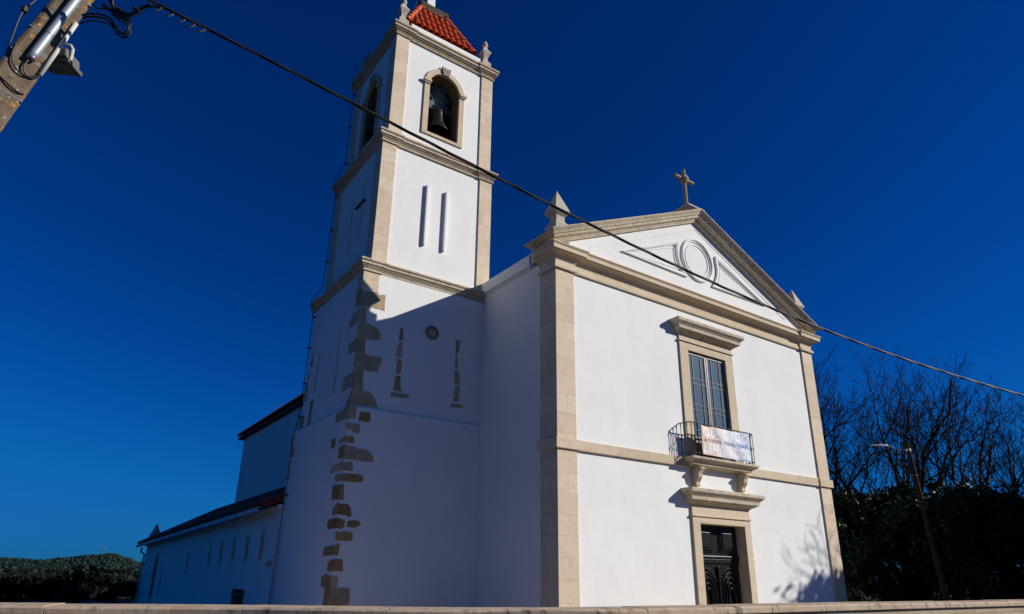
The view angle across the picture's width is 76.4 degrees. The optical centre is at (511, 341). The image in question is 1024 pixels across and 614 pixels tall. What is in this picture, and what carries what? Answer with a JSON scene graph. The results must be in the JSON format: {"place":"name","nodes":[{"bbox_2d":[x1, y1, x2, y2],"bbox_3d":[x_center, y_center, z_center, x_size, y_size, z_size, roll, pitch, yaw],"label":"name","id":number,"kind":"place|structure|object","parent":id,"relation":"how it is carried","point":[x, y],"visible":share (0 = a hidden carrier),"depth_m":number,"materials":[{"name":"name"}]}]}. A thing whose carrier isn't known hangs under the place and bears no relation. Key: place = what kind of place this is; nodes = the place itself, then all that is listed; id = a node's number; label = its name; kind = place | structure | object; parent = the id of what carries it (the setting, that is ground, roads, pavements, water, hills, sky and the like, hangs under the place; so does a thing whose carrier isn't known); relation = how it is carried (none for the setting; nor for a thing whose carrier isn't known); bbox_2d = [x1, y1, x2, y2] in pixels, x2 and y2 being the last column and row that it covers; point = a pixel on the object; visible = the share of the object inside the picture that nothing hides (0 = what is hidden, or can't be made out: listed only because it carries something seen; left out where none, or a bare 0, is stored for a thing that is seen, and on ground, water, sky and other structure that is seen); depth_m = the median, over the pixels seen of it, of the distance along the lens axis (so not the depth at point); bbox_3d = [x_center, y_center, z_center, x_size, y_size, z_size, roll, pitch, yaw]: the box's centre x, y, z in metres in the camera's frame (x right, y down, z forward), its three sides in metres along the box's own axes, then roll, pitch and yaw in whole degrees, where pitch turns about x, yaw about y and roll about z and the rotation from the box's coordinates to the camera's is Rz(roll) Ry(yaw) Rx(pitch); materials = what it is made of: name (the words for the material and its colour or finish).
{"place":"outdoors","nodes":[
{"label":"outdoors","id":0,"kind":"place"},
{"bbox_2d":[20,601,133,603],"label":"churchyard","id":1,"kind":"structure","parent":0,"point":[106,602],"depth_m":35.03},
{"bbox_2d":[51,598,80,603],"bbox_3d":[-17.619,10.636,25.568,1.301,1.092,1.232,2,-20,-3],"label":"shrub","id":2,"kind":"object","parent":1,"relation":"on","point":[64,601],"visible":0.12,"depth_m":25.49,"materials":[{"name":"green plant"}]},
{"bbox_2d":[56,563,114,603],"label":"bare tree","id":3,"kind":"object","parent":1,"relation":"on","point":[75,580],"visible":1,"depth_m":33.19,"materials":[{"name":"plant"}]},
{"bbox_2d":[106,579,139,602],"bbox_3d":[-20.757,13.660,34.952,2.100,1.763,1.988,-17,-26,41],"label":"shrub","id":4,"kind":"object","parent":1,"relation":"on","point":[124,589],"visible":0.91,"depth_m":34.59,"materials":[{"name":"green plant"}]},
{"bbox_2d":[134,487,284,604],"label":"side building","id":5,"kind":"structure","parent":1,"relation":"on","point":[223,555],"depth_m":21.83,"materials":[{"name":"white paint"}]},
{"bbox_2d":[147,553,159,603],"bbox_3d":[-17.340,11.469,31.569,0.126,2.300,1.300,14,-23,-33],"label":"side doorway","id":6,"kind":"structure","parent":5,"relation":"in","point":[157,556],"depth_m":31.77,"materials":[{"name":"paint"}]},
{"bbox_2d":[185,552,189,572],"bbox_3d":[-12.699,8.703,25.566,0.126,0.770,0.380,14,-23,-33],"label":"slit window","id":7,"kind":"structure","parent":5,"relation":"in","point":[189,552],"depth_m":25.54,"materials":[{"name":"glass"}]},
{"bbox_2d":[207,543,212,565],"bbox_3d":[-10.481,7.430,22.676,0.126,0.770,0.380,14,-23,-33],"label":"slit window","id":8,"kind":"structure","parent":5,"relation":"in","point":[210,549],"depth_m":22.67,"materials":[{"name":"glass"}]},
{"bbox_2d":[218,541,223,565],"bbox_3d":[-9.502,6.957,21.369,0.126,0.770,0.380,14,-23,-33],"label":"slit window","id":9,"kind":"structure","parent":5,"relation":"in","point":[222,542],"depth_m":21.36,"materials":[{"name":"glass"}]},
{"bbox_2d":[230,537,236,563],"bbox_3d":[-8.552,6.470,20.110,0.126,0.770,0.380,14,-23,-33],"label":"slit window","id":10,"kind":"structure","parent":5,"relation":"in","point":[235,539],"depth_m":20.09,"materials":[{"name":"glass"}]},
{"bbox_2d":[243,535,250,562],"bbox_3d":[-7.643,6.029,18.895,0.126,0.770,0.380,14,-23,-33],"label":"slit window","id":11,"kind":"structure","parent":5,"relation":"in","point":[248,536],"depth_m":18.89,"materials":[{"name":"glass"}]},
{"bbox_2d":[258,531,265,560],"bbox_3d":[-6.768,5.576,17.737,0.126,0.770,0.380,14,-23,-33],"label":"slit window","id":12,"kind":"structure","parent":5,"relation":"in","point":[263,532],"depth_m":17.73,"materials":[{"name":"glass"}]},
{"bbox_2d":[268,0,499,606],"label":"bell tower","id":13,"kind":"structure","parent":1,"relation":"on","point":[380,502],"depth_m":16.01,"materials":[{"name":"white paint"}]},
{"bbox_2d":[366,99,376,139],"bbox_3d":[-3.884,-6.655,19.182,0.679,1.660,1.240,30,-35,-54],"label":"bell","id":14,"kind":"object","parent":13,"relation":"hanging from","point":[369,134],"visible":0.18,"depth_m":18.97,"materials":[{"name":"brown metal"}]},
{"bbox_2d":[427,84,451,138],"bbox_3d":[-2.174,-6.746,18.975,1.214,1.740,0.740,3,-20,-7],"label":"bell","id":15,"kind":"object","parent":13,"relation":"hanging from","point":[439,101],"visible":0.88,"depth_m":18.94,"materials":[{"name":"brown metal"}]},
{"bbox_2d":[0,599,1023,613],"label":"boundary wall","id":16,"kind":"structure","parent":1,"relation":"on","point":[1011,606],"depth_m":7.90,"materials":[{"name":"stone"}]},
{"bbox_2d":[838,531,887,601],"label":"evergreen tree","id":17,"kind":"object","parent":1,"relation":"on","point":[862,561],"visible":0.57,"depth_m":25.36,"materials":[{"name":"green plant"}]},
{"bbox_2d":[831,485,899,601],"bbox_3d":[14.124,9.621,29.296,5.592,6.142,5.027,14,-23,-33],"label":"evergreen tree","id":18,"kind":"object","parent":1,"relation":"on","point":[838,500],"visible":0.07,"depth_m":27.88,"materials":[{"name":"green plant"}]},
{"bbox_2d":[838,487,977,601],"bbox_3d":[17.031,9.302,27.871,5.312,5.835,4.776,-6,-21,18],"label":"evergreen tree","id":19,"kind":"object","parent":1,"relation":"on","point":[891,528],"visible":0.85,"depth_m":27.13,"materials":[{"name":"green plant"}]},
{"bbox_2d":[872,442,950,600],"bbox_3d":[15.326,7.291,24.765,1.940,6.918,0.420,0,-20,1],"label":"street lamp","id":20,"kind":"object","parent":1,"relation":"on","point":[939,570],"visible":1,"depth_m":24.77,"materials":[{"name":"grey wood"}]},
{"bbox_2d":[914,539,1005,600],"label":"evergreen tree","id":21,"kind":"object","parent":1,"relation":"on","point":[960,569],"visible":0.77,"depth_m":26.36,"materials":[{"name":"green plant"}]},
{"bbox_2d":[8,556,897,583],"bbox_3d":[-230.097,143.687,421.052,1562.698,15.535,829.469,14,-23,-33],"label":"hills","id":22,"kind":"structure","parent":0,"point":[135,563],"depth_m":382.86,"materials":[{"name":"green plant"}]},
{"bbox_2d":[0,553,143,573],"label":"hill woods","id":23,"kind":"object","parent":22,"relation":"on","point":[107,565],"visible":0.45,"depth_m":317.44,"materials":[{"name":"green plant"}]},
{"bbox_2d":[0,572,1004,601],"bbox_3d":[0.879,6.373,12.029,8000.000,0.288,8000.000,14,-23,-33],"label":"ground","id":24,"kind":"structure","parent":0,"point":[119,598],"depth_m":58.51,"materials":[{"name":"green plant"}]},
{"bbox_2d":[4,568,14,572],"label":"shrub","id":25,"kind":"object","parent":24,"relation":"on","point":[8,570],"visible":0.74,"depth_m":134.02,"materials":[{"name":"green plant"}]},
{"bbox_2d":[0,572,23,583],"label":"shrub","id":26,"kind":"object","parent":24,"relation":"on","point":[15,575],"visible":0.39,"depth_m":58.35,"materials":[{"name":"green plant"}]},
{"bbox_2d":[15,568,30,573],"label":"shrub","id":27,"kind":"object","parent":24,"relation":"on","point":[24,571],"visible":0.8,"depth_m":115.33,"materials":[{"name":"green plant"}]},
{"bbox_2d":[31,570,58,581],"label":"shrub","id":28,"kind":"object","parent":24,"relation":"on","point":[41,577],"visible":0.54,"depth_m":60.94,"materials":[{"name":"green plant"}]},
{"bbox_2d":[41,568,61,573],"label":"shrub","id":29,"kind":"object","parent":24,"relation":"on","point":[47,570],"visible":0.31,"depth_m":86.76,"materials":[{"name":"green plant"}]},
{"bbox_2d":[49,570,76,579],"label":"shrub","id":30,"kind":"object","parent":24,"relation":"on","point":[54,576],"visible":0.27,"depth_m":55.38,"materials":[{"name":"green plant"}]},
{"bbox_2d":[77,583,103,596],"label":"shrub","id":31,"kind":"object","parent":24,"relation":"on","point":[95,589],"visible":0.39,"depth_m":40.76,"materials":[{"name":"green plant"}]},
{"bbox_2d":[85,574,103,584],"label":"shrub","id":32,"kind":"object","parent":24,"relation":"on","point":[95,578],"visible":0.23,"depth_m":55.70,"materials":[{"name":"green plant"}]},
{"bbox_2d":[96,576,116,589],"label":"shrub","id":33,"kind":"object","parent":24,"relation":"on","point":[114,581],"visible":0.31,"depth_m":55.99,"materials":[{"name":"green plant"}]},
{"bbox_2d":[109,568,119,575],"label":"shrub","id":34,"kind":"object","parent":24,"relation":"on","point":[113,570],"visible":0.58,"depth_m":144.49,"materials":[{"name":"green plant"}]},
{"bbox_2d":[108,573,129,582],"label":"shrub","id":35,"kind":"object","parent":24,"relation":"on","point":[123,577],"visible":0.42,"depth_m":63.48,"materials":[{"name":"green plant"}]},
{"bbox_2d":[116,568,133,574],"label":"shrub","id":36,"kind":"object","parent":24,"relation":"on","point":[129,571],"visible":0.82,"depth_m":115.90,"materials":[{"name":"green plant"}]},
{"bbox_2d":[126,577,140,583],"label":"shrub","id":37,"kind":"object","parent":24,"relation":"on","point":[134,579],"visible":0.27,"depth_m":67.58,"materials":[{"name":"green plant"}]},
{"bbox_2d":[132,572,141,578],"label":"shrub","id":38,"kind":"object","parent":24,"relation":"on","point":[136,575],"visible":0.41,"depth_m":91.06,"materials":[{"name":"green plant"}]},
{"bbox_2d":[813,344,888,464],"bbox_3d":[14.049,6.872,34.722,11.302,14.568,11.801,14,-23,-33],"label":"bare tree","id":39,"kind":"object","parent":24,"relation":"on","point":[837,407],"visible":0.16,"depth_m":33.54,"materials":[{"name":"brown plant"}]},
{"bbox_2d":[819,392,935,491],"bbox_3d":[16.351,8.521,38.060,13.377,13.746,14.702,8,-21,-18],"label":"bare tree","id":40,"kind":"object","parent":24,"relation":"on","point":[850,482],"visible":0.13,"depth_m":36.98,"materials":[{"name":"brown plant"}]},
{"bbox_2d":[849,482,946,600],"bbox_3d":[18.365,10.009,30.629,6.238,6.648,5.668,14,-23,-33],"label":"evergreen tree","id":41,"kind":"object","parent":24,"relation":"on","point":[893,493],"visible":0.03,"depth_m":29.69,"materials":[{"name":"green plant"}]},
{"bbox_2d":[865,490,943,600],"bbox_3d":[19.655,10.613,32.726,5.520,6.107,5.733,8,-21,-20],"label":"evergreen tree","id":42,"kind":"object","parent":24,"relation":"on","point":[931,499],"visible":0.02,"depth_m":32.72,"materials":[{"name":"green plant"}]},
{"bbox_2d":[823,352,1000,600],"bbox_3d":[21.718,8.045,38.258,15.980,14.941,14.540,14,-23,-33],"label":"bare tree","id":43,"kind":"object","parent":24,"relation":"on","point":[921,474],"visible":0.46,"depth_m":36.34,"materials":[{"name":"brown plant"}]},
{"bbox_2d":[819,344,1012,600],"bbox_3d":[20.531,7.279,35.910,11.488,14.728,13.056,3,-20,-7],"label":"bare tree","id":44,"kind":"object","parent":24,"relation":"on","point":[896,464],"visible":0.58,"depth_m":34.50,"materials":[{"name":"brown plant"}]},
{"bbox_2d":[863,399,1023,596],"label":"bare tree","id":45,"kind":"object","parent":24,"relation":"on","point":[1003,440],"visible":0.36,"depth_m":46.89,"materials":[{"name":"brown plant"}]},
{"bbox_2d":[879,377,1023,584],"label":"bare tree","id":46,"kind":"object","parent":24,"relation":"on","point":[976,451],"visible":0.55,"depth_m":40.87,"materials":[{"name":"brown plant"}]},
{"bbox_2d":[880,376,1023,596],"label":"bare tree","id":47,"kind":"object","parent":24,"relation":"on","point":[952,476],"visible":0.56,"depth_m":38.82,"materials":[{"name":"brown plant"}]},
{"bbox_2d":[884,472,1023,600],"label":"evergreen tree","id":48,"kind":"object","parent":24,"relation":"on","point":[980,486],"visible":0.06,"depth_m":33.52,"materials":[{"name":"green plant"}]},
{"bbox_2d":[915,486,1023,600],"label":"evergreen tree","id":49,"kind":"object","parent":24,"relation":"on","point":[998,532],"visible":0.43,"depth_m":28.93,"materials":[{"name":"green plant"}]},
{"bbox_2d":[983,478,1023,598],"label":"evergreen tree","id":50,"kind":"object","parent":24,"relation":"on","point":[1011,486],"visible":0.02,"depth_m":37.57,"materials":[{"name":"green plant"}]},
{"bbox_2d":[0,0,1023,571],"label":"sky","id":51,"kind":"structure","parent":0,"point":[167,206],"materials":[{"name":"blue"}]},
{"bbox_2d":[235,169,847,606],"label":"church","id":52,"kind":"structure","parent":0,"point":[615,373],"depth_m":15.79,"materials":[{"name":"white paint"}]},
{"bbox_2d":[669,315,743,462],"bbox_3d":[5.157,1.446,16.959,2.680,3.795,0.610,14,-23,-33],"label":"window","id":53,"kind":"structure","parent":52,"relation":"in","point":[705,355],"depth_m":17.09,"materials":[{"name":"stone"}]},
{"bbox_2d":[680,487,764,604],"bbox_3d":[5.111,5.500,15.497,2.780,3.775,0.652,14,-23,-33],"label":"doorway","id":54,"kind":"structure","parent":52,"relation":"in","point":[724,564],"depth_m":15.84,"materials":[{"name":"stone"}]},
{"bbox_2d":[699,422,750,461],"bbox_3d":[5.337,2.534,16.257,1.840,0.798,0.109,14,-23,-33],"label":"banner","id":55,"kind":"object","parent":52,"relation":"attached to","point":[721,443],"visible":1,"depth_m":16.18,"materials":[{"name":"white fabric"}]},
{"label":"road","id":56,"kind":"structure","parent":0,"visible":0},
{"bbox_2d":[0,0,94,131],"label":"utility pole","id":57,"kind":"object","parent":56,"relation":"on","point":[36,50],"visible":1,"depth_m":4.79,"materials":[{"name":"concrete"}]},
{"bbox_2d":[147,0,1023,396],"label":"overhead cable","id":58,"kind":"object","parent":57,"relation":"attached to","point":[173,12],"visible":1,"depth_m":5.97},
{"bbox_2d":[80,0,161,38],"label":"cable coil","id":59,"kind":"object","parent":58,"relation":"hanging from","point":[122,14],"visible":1,"depth_m":4.93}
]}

